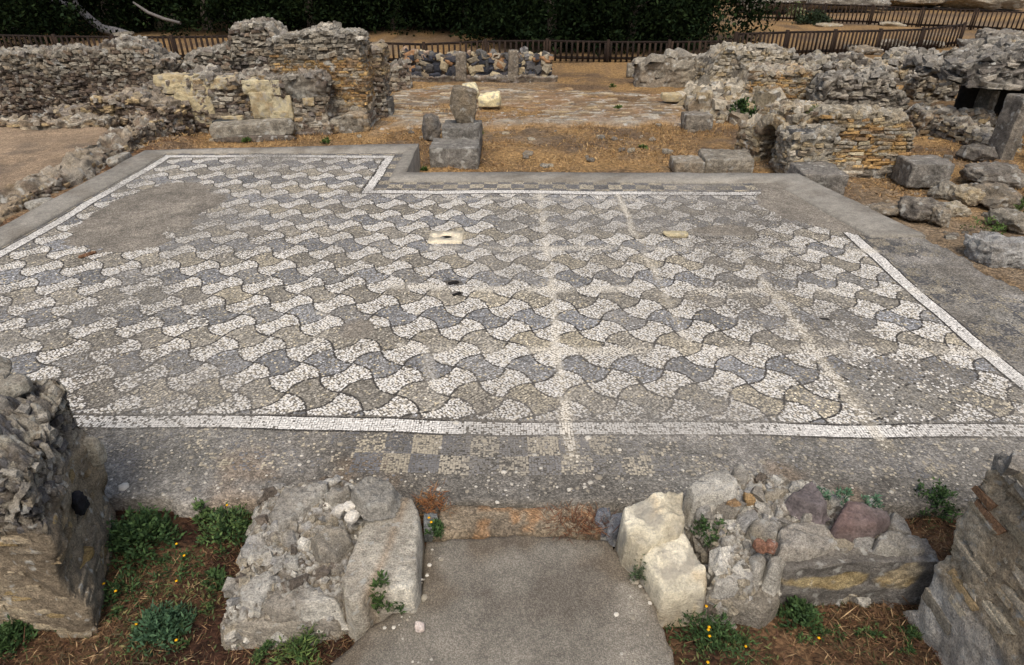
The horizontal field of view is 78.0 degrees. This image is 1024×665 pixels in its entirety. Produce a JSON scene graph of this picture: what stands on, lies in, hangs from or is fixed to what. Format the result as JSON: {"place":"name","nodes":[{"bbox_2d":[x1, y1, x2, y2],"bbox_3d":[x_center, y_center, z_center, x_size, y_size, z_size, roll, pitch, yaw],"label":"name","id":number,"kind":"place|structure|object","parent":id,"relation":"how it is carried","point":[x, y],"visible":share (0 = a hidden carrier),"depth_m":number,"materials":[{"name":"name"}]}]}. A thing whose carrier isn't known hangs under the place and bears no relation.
{"place":"outdoors","nodes":[
{"label":"outdoors","id":0,"kind":"place"},
{"bbox_2d":[331,535,673,664],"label":"path","id":1,"kind":"structure","parent":0,"point":[520,600],"depth_m":3.35,"materials":[{"name":"concrete"}]},
{"bbox_2d":[0,0,1023,664],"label":"ground","id":2,"kind":"structure","parent":0,"point":[588,76],"depth_m":11.86,"materials":[{"name":"soil"}]},
{"bbox_2d":[0,614,39,659],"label":"leafy weed","id":3,"kind":"object","parent":2,"relation":"on","point":[14,630],"visible":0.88,"depth_m":3.31,"materials":[{"name":"green plant"}]},
{"bbox_2d":[0,0,106,46],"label":"evergreen tree","id":4,"kind":"object","parent":2,"relation":"on","point":[30,20],"visible":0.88,"depth_m":27.05,"materials":[{"name":"green plant"}]},
{"bbox_2d":[0,127,107,189],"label":"plaster floor","id":5,"kind":"structure","parent":2,"relation":"on","point":[24,153],"depth_m":11.75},
{"bbox_2d":[0,356,115,637],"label":"broken pier","id":6,"kind":"structure","parent":2,"relation":"on","point":[57,511],"depth_m":3.29,"materials":[{"name":"stone"}]},
{"bbox_2d":[0,112,173,224],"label":"wall","id":7,"kind":"structure","parent":2,"relation":"on","point":[115,145],"depth_m":11.02,"materials":[{"name":"stone"}]},
{"bbox_2d":[49,0,126,34],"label":"bent tree","id":8,"kind":"object","parent":2,"relation":"on","point":[88,14],"visible":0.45,"depth_m":30.25,"materials":[{"name":"grey plant"}]},
{"bbox_2d":[0,33,196,136],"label":"rubble wall","id":9,"kind":"structure","parent":2,"relation":"on","point":[41,81],"depth_m":13.86,"materials":[{"name":"stone"}]},
{"bbox_2d":[14,0,191,35],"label":"evergreen tree","id":10,"kind":"object","parent":2,"relation":"on","point":[107,8],"visible":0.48,"depth_m":30.76,"materials":[{"name":"green plant"}]},
{"bbox_2d":[0,34,227,59],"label":"timber fence","id":11,"kind":"object","parent":2,"relation":"on","point":[172,40],"visible":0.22,"depth_m":23.21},
{"bbox_2d":[101,566,157,622],"bbox_3d":[-2.187,1.448,3.531,0.368,0.128,0.335,-20,37,-30],"label":"flowering weed","id":12,"kind":"object","parent":2,"relation":"on","point":[117,586],"visible":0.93,"depth_m":3.55,"materials":[{"name":"green plant"}]},
{"bbox_2d":[105,502,192,578],"bbox_3d":[-2.258,1.178,3.788,0.533,0.326,0.527,0,31,1],"label":"leafy weed","id":13,"kind":"object","parent":2,"relation":"on","point":[125,532],"visible":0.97,"depth_m":3.79,"materials":[{"name":"green plant"}]},
{"bbox_2d":[127,599,198,663],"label":"leafy weed","id":14,"kind":"object","parent":2,"relation":"on","point":[150,621],"visible":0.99,"depth_m":3.33,"materials":[{"name":"green plant"}]},
{"bbox_2d":[148,542,209,586],"bbox_3d":[-1.954,1.365,3.695,0.319,0.097,0.286,0,31,1],"label":"flowering weed","id":15,"kind":"object","parent":2,"relation":"on","point":[183,554],"visible":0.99,"depth_m":3.72,"materials":[{"name":"green plant"}]},
{"bbox_2d":[101,0,287,35],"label":"evergreen tree","id":16,"kind":"object","parent":2,"relation":"on","point":[207,10],"visible":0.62,"depth_m":31.17,"materials":[{"name":"green plant"}]},
{"bbox_2d":[190,497,214,523],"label":"upright weed","id":17,"kind":"object","parent":2,"relation":"on","point":[196,505],"visible":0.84,"depth_m":3.97,"materials":[{"name":"green plant"}]},
{"bbox_2d":[199,564,226,596],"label":"grassy weed","id":18,"kind":"object","parent":2,"relation":"on","point":[219,573],"visible":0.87,"depth_m":3.62,"materials":[{"name":"green plant"}]},
{"bbox_2d":[193,501,252,561],"bbox_3d":[-1.736,1.161,3.893,0.458,0.244,0.401,16,34,24],"label":"flowering weed","id":19,"kind":"object","parent":2,"relation":"on","point":[239,523],"visible":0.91,"depth_m":3.88,"materials":[{"name":"green plant"}]},
{"bbox_2d":[176,16,287,72],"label":"rubble wall","id":20,"kind":"structure","parent":2,"relation":"on","point":[244,46],"depth_m":14.19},
{"bbox_2d":[140,63,338,134],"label":"ashlar wall","id":21,"kind":"structure","parent":2,"relation":"on","point":[301,98],"depth_m":13.77,"materials":[{"name":"stone"}]},
{"bbox_2d":[209,118,294,138],"bbox_3d":[-5.622,-4.424,13.714,1.803,0.348,0.443,-3,31,-4],"label":"rectangular stone block","id":22,"kind":"object","parent":2,"relation":"on","point":[266,126],"depth_m":13.56,"materials":[{"name":"stone"}]},
{"bbox_2d":[213,135,296,142],"bbox_3d":[-5.520,-4.143,13.557,1.806,0.161,0.207,-1,31,-2],"label":"kerb stone","id":23,"kind":"object","parent":2,"relation":"on","point":[255,138],"visible":0.84,"depth_m":13.48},
{"bbox_2d":[219,0,330,29],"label":"evergreen tree","id":24,"kind":"object","parent":2,"relation":"on","point":[290,26],"visible":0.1,"depth_m":33.29,"materials":[{"name":"green plant"}]},
{"bbox_2d":[220,474,366,650],"bbox_3d":[-1.217,1.286,3.698,0.953,0.444,1.185,0,31,1],"label":"rubble stub","id":25,"kind":"object","parent":2,"relation":"on","point":[295,553],"visible":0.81,"depth_m":3.47,"materials":[{"name":"stone"}]},
{"bbox_2d":[344,509,359,523],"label":"white pebble","id":26,"kind":"object","parent":25,"relation":"on","point":[352,516],"visible":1,"depth_m":3.65,"materials":[{"name":"stone"}]},
{"bbox_2d":[265,622,322,664],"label":"grassy weed","id":27,"kind":"object","parent":2,"relation":"on","point":[292,651],"visible":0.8,"depth_m":3.25,"materials":[{"name":"green plant"}]},
{"bbox_2d":[215,0,391,32],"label":"evergreen tree","id":28,"kind":"object","parent":2,"relation":"on","point":[308,8],"visible":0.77,"depth_m":30.68,"materials":[{"name":"green plant"}]},
{"bbox_2d":[265,21,391,133],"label":"brick wall","id":29,"kind":"structure","parent":2,"relation":"on","point":[353,62],"depth_m":13.94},
{"bbox_2d":[342,496,424,641],"bbox_3d":[-0.699,1.319,3.612,0.459,0.350,0.824,0,31,1],"label":"stone","id":30,"kind":"object","parent":2,"relation":"on","point":[394,548],"depth_m":3.40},
{"bbox_2d":[349,476,400,521],"bbox_3d":[-0.817,0.963,3.744,0.314,0.135,0.304,0,31,1],"label":"flat stone","id":31,"kind":"object","parent":30,"relation":"on","point":[372,498],"visible":0.98,"depth_m":3.69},
{"bbox_2d":[369,569,394,613],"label":"sow thistle","id":32,"kind":"object","parent":30,"relation":"on","point":[375,583],"visible":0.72,"depth_m":3.29,"materials":[{"name":"green plant"}]},
{"bbox_2d":[322,0,457,34],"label":"evergreen tree","id":33,"kind":"object","parent":2,"relation":"on","point":[393,23],"visible":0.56,"depth_m":31.22,"materials":[{"name":"green plant"}]},
{"bbox_2d":[388,58,412,91],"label":"rubble wall","id":34,"kind":"structure","parent":2,"relation":"on","point":[400,77],"depth_m":18.26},
{"bbox_2d":[423,513,437,541],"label":"grey block","id":35,"kind":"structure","parent":2,"relation":"on","point":[427,536],"depth_m":3.84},
{"bbox_2d":[421,113,440,140],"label":"leaning stone","id":36,"kind":"object","parent":2,"relation":"on","point":[431,127],"visible":0.93,"depth_m":13.29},
{"bbox_2d":[429,85,482,169],"bbox_3d":[-1.068,-3.932,12.058,0.960,1.332,1.468,0,31,1],"label":"stacked base","id":37,"kind":"object","parent":2,"relation":"on","point":[458,144],"visible":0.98,"depth_m":12.05,"materials":[{"name":"stone"}]},
{"bbox_2d":[382,0,537,36],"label":"evergreen tree","id":38,"kind":"object","parent":2,"relation":"on","point":[447,8],"visible":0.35,"depth_m":30.21,"materials":[{"name":"green plant"}]},
{"bbox_2d":[0,144,925,247],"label":"concrete kerb","id":39,"kind":"structure","parent":2,"relation":"on","point":[863,219],"depth_m":9.66,"materials":[{"name":"concrete"}]},
{"bbox_2d":[0,507,955,664],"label":"dry litter","id":40,"kind":"object","parent":2,"relation":"on","point":[31,650],"visible":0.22,"depth_m":3.36,"materials":[{"name":"brown plant"}]},
{"bbox_2d":[400,46,557,82],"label":"basalt rubble wall","id":41,"kind":"structure","parent":2,"relation":"on","point":[523,65],"depth_m":19.62,"materials":[{"name":"stone"}]},
{"bbox_2d":[437,0,545,39],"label":"evergreen tree","id":42,"kind":"object","parent":2,"relation":"on","point":[465,11],"visible":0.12,"depth_m":29.93,"materials":[{"name":"green plant"}]},
{"bbox_2d":[98,559,885,664],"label":"creeping weeds","id":43,"kind":"object","parent":2,"relation":"on","point":[184,596],"visible":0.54,"depth_m":3.32,"materials":[{"name":"green plant"}]},
{"bbox_2d":[0,153,1023,519],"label":"mosaic floor","id":44,"kind":"structure","parent":2,"relation":"on","point":[680,365],"depth_m":5.74,"materials":[{"name":"tile"}]},
{"bbox_2d":[409,478,459,518],"bbox_3d":[-0.488,1.045,3.963,0.365,0.101,0.385,25,39,35],"label":"dry brush","id":45,"kind":"object","parent":44,"relation":"on","point":[431,500],"visible":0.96,"depth_m":4.00,"materials":[{"name":"brown plant"}]},
{"bbox_2d":[428,231,463,243],"bbox_3d":[-0.809,-1.155,7.776,0.410,0.056,0.360,0,31,1],"label":"drain plate","id":46,"kind":"object","parent":44,"relation":"on","point":[446,237],"visible":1,"depth_m":7.73,"materials":[{"name":"stone"}]},
{"bbox_2d":[12,203,1023,662],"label":"pebbles","id":47,"kind":"object","parent":44,"relation":"on","point":[424,597],"visible":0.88,"depth_m":4.34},
{"bbox_2d":[432,504,600,541],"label":"threshold slab","id":48,"kind":"structure","parent":2,"relation":"on","point":[473,522],"depth_m":3.86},
{"bbox_2d":[424,516,446,538],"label":"flowering weed","id":49,"kind":"object","parent":48,"relation":"on","point":[438,525],"visible":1,"depth_m":3.77,"materials":[{"name":"green plant"}]},
{"bbox_2d":[531,499,618,545],"bbox_3d":[0.391,1.117,3.820,0.578,0.126,0.396,0,31,1],"label":"dry brush","id":50,"kind":"object","parent":48,"relation":"on","point":[573,520],"visible":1,"depth_m":3.85,"materials":[{"name":"brown plant"}]},
{"bbox_2d":[449,0,644,53],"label":"evergreen tree","id":51,"kind":"object","parent":2,"relation":"on","point":[507,11],"visible":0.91,"depth_m":25.01,"materials":[{"name":"green plant"}]},
{"bbox_2d":[371,38,731,62],"bbox_3d":[1.264,-10.106,23.007,13.409,1.070,0.116,-1,31,-1],"label":"timber fence","id":52,"kind":"object","parent":2,"relation":"on","point":[607,57],"visible":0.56,"depth_m":22.85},
{"bbox_2d":[138,103,1023,199],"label":"dry grass","id":53,"kind":"structure","parent":2,"relation":"on","point":[610,150],"depth_m":13.17,"materials":[{"name":"brown plant"}]},
{"bbox_2d":[594,508,610,539],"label":"grey peg stone","id":54,"kind":"object","parent":2,"relation":"on","point":[603,512],"visible":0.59,"depth_m":3.86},
{"bbox_2d":[605,512,622,546],"bbox_3d":[0.635,1.198,3.911,0.200,0.139,0.218,0,31,1],"label":"grey chip","id":55,"kind":"object","parent":2,"relation":"on","point":[614,522],"visible":0.48,"depth_m":3.85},
{"bbox_2d":[541,0,727,55],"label":"evergreen tree","id":56,"kind":"object","parent":2,"relation":"on","point":[632,9],"visible":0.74,"depth_m":24.42,"materials":[{"name":"green plant"}]},
{"bbox_2d":[614,491,706,626],"bbox_3d":[0.836,1.268,3.597,0.484,0.460,0.660,0,31,1],"label":"cream jamb","id":57,"kind":"object","parent":2,"relation":"on","point":[651,527],"visible":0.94,"depth_m":3.46,"materials":[{"name":"stone"}]},
{"bbox_2d":[631,47,705,87],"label":"block wall","id":58,"kind":"structure","parent":2,"relation":"on","point":[677,67],"depth_m":18.74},
{"bbox_2d":[669,155,704,172],"bbox_3d":[3.181,-3.058,11.528,0.565,0.231,0.522,0,31,1],"label":"flat stone","id":59,"kind":"object","parent":2,"relation":"on","point":[688,163],"visible":0.91,"depth_m":11.34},
{"bbox_2d":[599,0,787,50],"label":"evergreen tree","id":60,"kind":"object","parent":2,"relation":"on","point":[740,7],"visible":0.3,"depth_m":27.07,"materials":[{"name":"green plant"}]},
{"bbox_2d":[680,111,712,130],"bbox_3d":[4.197,-4.803,14.391,0.658,0.383,0.494,0,31,1],"label":"grey block","id":61,"kind":"object","parent":2,"relation":"on","point":[696,120],"depth_m":14.21,"materials":[{"name":"stone"}]},
{"bbox_2d":[664,604,737,651],"bbox_3d":[1.015,1.524,3.382,0.428,0.154,0.380,0,31,1],"label":"flowering weed","id":62,"kind":"object","parent":2,"relation":"on","point":[706,629],"visible":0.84,"depth_m":3.36,"materials":[{"name":"green plant"}]},
{"bbox_2d":[698,148,753,172],"bbox_3d":[3.911,-3.139,11.628,0.926,0.308,0.797,0,31,1],"label":"stone slab","id":63,"kind":"object","parent":2,"relation":"on","point":[724,160],"depth_m":11.33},
{"bbox_2d":[685,617,767,664],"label":"flowering weed","id":64,"kind":"object","parent":2,"relation":"on","point":[718,642],"visible":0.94,"depth_m":3.28,"materials":[{"name":"green plant"}]},
{"bbox_2d":[672,70,790,125],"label":"rubble slope","id":65,"kind":"structure","parent":2,"relation":"on","point":[716,98],"depth_m":15.45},
{"bbox_2d":[726,96,757,118],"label":"bush","id":66,"kind":"object","parent":2,"relation":"on","point":[742,103],"visible":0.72,"depth_m":14.87,"materials":[{"name":"green plant"}]},
{"bbox_2d":[693,41,805,81],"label":"pale rubble wall","id":67,"kind":"structure","parent":2,"relation":"on","point":[723,60],"depth_m":17.05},
{"bbox_2d":[740,0,807,12],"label":"rock bank","id":68,"kind":"object","parent":2,"relation":"on","point":[793,1],"visible":0.2,"depth_m":41.45,"materials":[{"name":"stone"}]},
{"bbox_2d":[737,61,817,100],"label":"stone wall","id":69,"kind":"structure","parent":2,"relation":"on","point":[792,80],"depth_m":15.63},
{"bbox_2d":[734,99,840,172],"bbox_3d":[5.385,-3.619,11.714,1.746,1.318,2.256,-5,31,-8],"label":"arched niche","id":70,"kind":"object","parent":2,"relation":"on","point":[783,135],"visible":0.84,"depth_m":11.16,"materials":[{"name":"stone"}]},
{"bbox_2d":[773,595,826,635],"bbox_3d":[1.558,1.486,3.417,0.320,0.174,0.257,0,31,1],"label":"leafy weed","id":71,"kind":"object","parent":2,"relation":"on","point":[804,613],"visible":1,"depth_m":3.39,"materials":[{"name":"green plant"}]},
{"bbox_2d":[682,464,939,629],"bbox_3d":[1.685,1.216,3.740,1.484,0.592,1.064,0,31,1],"label":"rubble wall stub","id":72,"kind":"object","parent":2,"relation":"on","point":[764,557],"visible":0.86,"depth_m":3.47,"materials":[{"name":"stone"}]},
{"bbox_2d":[690,513,726,549],"bbox_3d":[1.161,1.124,3.634,0.267,0.134,0.252,0,31,1],"label":"leafy weed","id":73,"kind":"object","parent":72,"relation":"on","point":[703,525],"visible":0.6,"depth_m":3.62,"materials":[{"name":"green plant"}]},
{"bbox_2d":[785,482,829,524],"bbox_3d":[1.720,0.988,3.650,0.254,0.149,0.248,-17,35,-26],"label":"purple stone","id":74,"kind":"object","parent":72,"relation":"on","point":[808,498],"visible":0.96,"depth_m":3.63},
{"bbox_2d":[832,486,853,505],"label":"succulent sprig","id":75,"kind":"object","parent":72,"relation":"on","point":[847,491],"visible":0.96,"depth_m":3.69,"materials":[{"name":"green plant"}]},
{"bbox_2d":[830,501,890,541],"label":"red basalt block","id":76,"kind":"structure","parent":72,"relation":"on","point":[853,520],"depth_m":3.51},
{"bbox_2d":[792,8,835,25],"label":"shrub","id":77,"kind":"object","parent":2,"relation":"on","point":[816,17],"visible":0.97,"depth_m":35.20,"materials":[{"name":"green plant"}]},
{"bbox_2d":[787,161,848,194],"bbox_3d":[5.056,-2.535,10.538,0.768,0.460,0.792,0,31,1],"label":"pitted block","id":78,"kind":"object","parent":2,"relation":"on","point":[831,176],"depth_m":10.23,"materials":[{"name":"stone"}]},
{"bbox_2d":[804,0,891,11],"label":"rock bank","id":79,"kind":"object","parent":2,"relation":"on","point":[870,2],"visible":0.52,"depth_m":42.15,"materials":[{"name":"stone"}]},
{"bbox_2d":[733,22,967,54],"bbox_3d":[13.547,-11.395,24.970,11.724,1.264,0.116,-11,33,-18],"label":"timber fence","id":80,"kind":"object","parent":2,"relation":"on","point":[835,32],"visible":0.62,"depth_m":24.84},
{"bbox_2d":[806,57,899,89],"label":"broken wall","id":81,"kind":"structure","parent":2,"relation":"on","point":[821,65],"depth_m":17.03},
{"bbox_2d":[800,47,913,78],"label":"tumbled wall","id":82,"kind":"structure","parent":2,"relation":"on","point":[895,56],"depth_m":18.94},
{"bbox_2d":[805,65,909,111],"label":"rubble wall","id":83,"kind":"structure","parent":2,"relation":"on","point":[872,87],"depth_m":14.72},
{"bbox_2d":[808,103,915,178],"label":"brick wall","id":84,"kind":"structure","parent":2,"relation":"on","point":[875,141],"depth_m":10.98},
{"bbox_2d":[843,44,883,54],"bbox_3d":[13.895,-11.221,25.090,1.466,0.378,1.094,0,31,1],"label":"fallen slab","id":85,"kind":"object","parent":2,"relation":"on","point":[866,49],"depth_m":24.68,"materials":[{"name":"stone"}]},
{"bbox_2d":[734,0,1023,30],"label":"timber fence","id":86,"kind":"object","parent":2,"relation":"on","point":[971,26],"visible":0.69,"depth_m":33.80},
{"bbox_2d":[864,202,898,215],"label":"kerb stone","id":87,"kind":"object","parent":2,"relation":"on","point":[886,209],"visible":0.52,"depth_m":9.59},
{"bbox_2d":[890,0,945,8],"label":"rock bank","id":88,"kind":"object","parent":2,"relation":"on","point":[918,3],"visible":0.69,"depth_m":43.97,"materials":[{"name":"stone"}]},
{"bbox_2d":[897,196,945,220],"bbox_3d":[6.131,-1.862,9.525,0.588,0.342,0.546,0,31,1],"label":"hollow rock","id":89,"kind":"object","parent":2,"relation":"on","point":[911,208],"visible":0.84,"depth_m":9.42,"materials":[{"name":"stone"}]},
{"bbox_2d":[898,46,945,73],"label":"block wall","id":90,"kind":"structure","parent":2,"relation":"on","point":[921,51],"depth_m":20.00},
{"bbox_2d":[890,154,954,187],"bbox_3d":[7.061,-2.759,10.895,0.748,0.479,0.620,0,31,1],"label":"masonry block","id":91,"kind":"object","parent":2,"relation":"on","point":[920,171],"depth_m":10.68,"materials":[{"name":"stone"}]},
{"bbox_2d":[901,70,958,102],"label":"broken wall","id":92,"kind":"structure","parent":2,"relation":"on","point":[917,88],"depth_m":16.98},
{"bbox_2d":[914,477,962,524],"bbox_3d":[2.718,1.045,4.059,0.348,0.231,0.361,0,31,1],"label":"leafy weed","id":93,"kind":"object","parent":2,"relation":"on","point":[941,493],"visible":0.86,"depth_m":4.01,"materials":[{"name":"green plant"}]},
{"bbox_2d":[927,204,951,227],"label":"rock","id":94,"kind":"object","parent":2,"relation":"on","point":[941,215],"visible":0.98,"depth_m":9.21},
{"bbox_2d":[927,180,955,200],"bbox_3d":[7.066,-2.305,10.310,0.488,0.293,0.497,0,31,1],"label":"pale stone","id":95,"kind":"object","parent":2,"relation":"on","point":[938,189],"visible":0.59,"depth_m":10.24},
{"bbox_2d":[909,102,997,136],"bbox_3d":[9.752,-4.660,14.021,1.838,0.792,0.666,0,31,1],"label":"wall footing","id":96,"kind":"object","parent":2,"relation":"on","point":[919,121],"depth_m":13.78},
{"bbox_2d":[944,200,971,216],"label":"pale stone","id":97,"kind":"object","parent":2,"relation":"on","point":[958,208],"visible":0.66,"depth_m":9.54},
{"bbox_2d":[900,36,1023,160],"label":"stone chamber","id":98,"kind":"object","parent":2,"relation":"on","point":[987,73],"visible":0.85,"depth_m":13.37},
{"bbox_2d":[903,451,1023,664],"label":"stone pier","id":99,"kind":"structure","parent":2,"relation":"on","point":[970,611],"depth_m":2.93,"materials":[{"name":"stone"}]},
{"bbox_2d":[904,106,1023,152],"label":"rubble wall","id":100,"kind":"structure","parent":2,"relation":"on","point":[965,130],"depth_m":13.33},
{"bbox_2d":[947,183,985,206],"bbox_3d":[7.204,-2.173,10.049,0.480,0.336,0.491,0,31,1],"label":"pale stone","id":101,"kind":"object","parent":2,"relation":"on","point":[966,194],"visible":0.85,"depth_m":9.90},
{"bbox_2d":[955,143,997,161],"bbox_3d":[8.940,-3.431,12.159,0.608,0.324,0.528,-8,32,-14],"label":"rubble lump","id":102,"kind":"object","parent":2,"relation":"on","point":[976,152],"visible":0.98,"depth_m":12.03,"materials":[{"name":"stone"}]},
{"bbox_2d":[936,33,1023,88],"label":"stepped wall","id":103,"kind":"structure","parent":2,"relation":"on","point":[1014,38],"depth_m":18.49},
{"bbox_2d":[938,0,1023,9],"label":"rock bank","id":104,"kind":"object","parent":2,"relation":"on","point":[989,4],"visible":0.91,"depth_m":43.24,"materials":[{"name":"stone"}]},
{"bbox_2d":[959,214,1006,234],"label":"weed tuft","id":105,"kind":"object","parent":2,"relation":"on","point":[1001,228],"visible":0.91,"depth_m":8.97,"materials":[{"name":"green plant"}]},
{"bbox_2d":[959,161,1023,188],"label":"layered rock","id":106,"kind":"object","parent":2,"relation":"on","point":[1010,175],"visible":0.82,"depth_m":10.74,"materials":[{"name":"stone"}]},
{"bbox_2d":[963,230,1023,268],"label":"boulder","id":107,"kind":"object","parent":2,"relation":"on","point":[993,249],"visible":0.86,"depth_m":7.46,"materials":[{"name":"stone"}]},
{"bbox_2d":[969,182,1023,209],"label":"pale rock","id":108,"kind":"object","parent":2,"relation":"on","point":[999,195],"visible":0.75,"depth_m":9.79,"materials":[{"name":"stone"}]},
{"bbox_2d":[975,28,1023,38],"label":"rock outcrop","id":109,"kind":"object","parent":2,"relation":"on","point":[982,33],"visible":0.45,"depth_m":26.19,"materials":[{"name":"stone"}]},
{"bbox_2d":[984,207,1023,234],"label":"grey rock","id":110,"kind":"object","parent":2,"relation":"on","point":[1012,220],"visible":0.9,"depth_m":9.03,"materials":[{"name":"stone"}]},
{"bbox_2d":[378,84,687,131],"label":"brick paving","id":111,"kind":"structure","parent":0,"point":[580,107],"depth_m":15.99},
{"bbox_2d":[478,91,501,106],"bbox_3d":[-0.557,-5.898,15.968,0.586,0.357,0.462,0,31,1],"label":"white block","id":112,"kind":"object","parent":111,"relation":"on","point":[490,99],"depth_m":15.80,"materials":[{"name":"stone"}]},
{"bbox_2d":[660,92,681,101],"bbox_3d":[4.181,-6.192,16.646,0.526,0.219,0.363,0,31,1],"label":"cream block","id":113,"kind":"object","parent":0,"point":[671,96],"depth_m":16.52,"materials":[{"name":"stone"}]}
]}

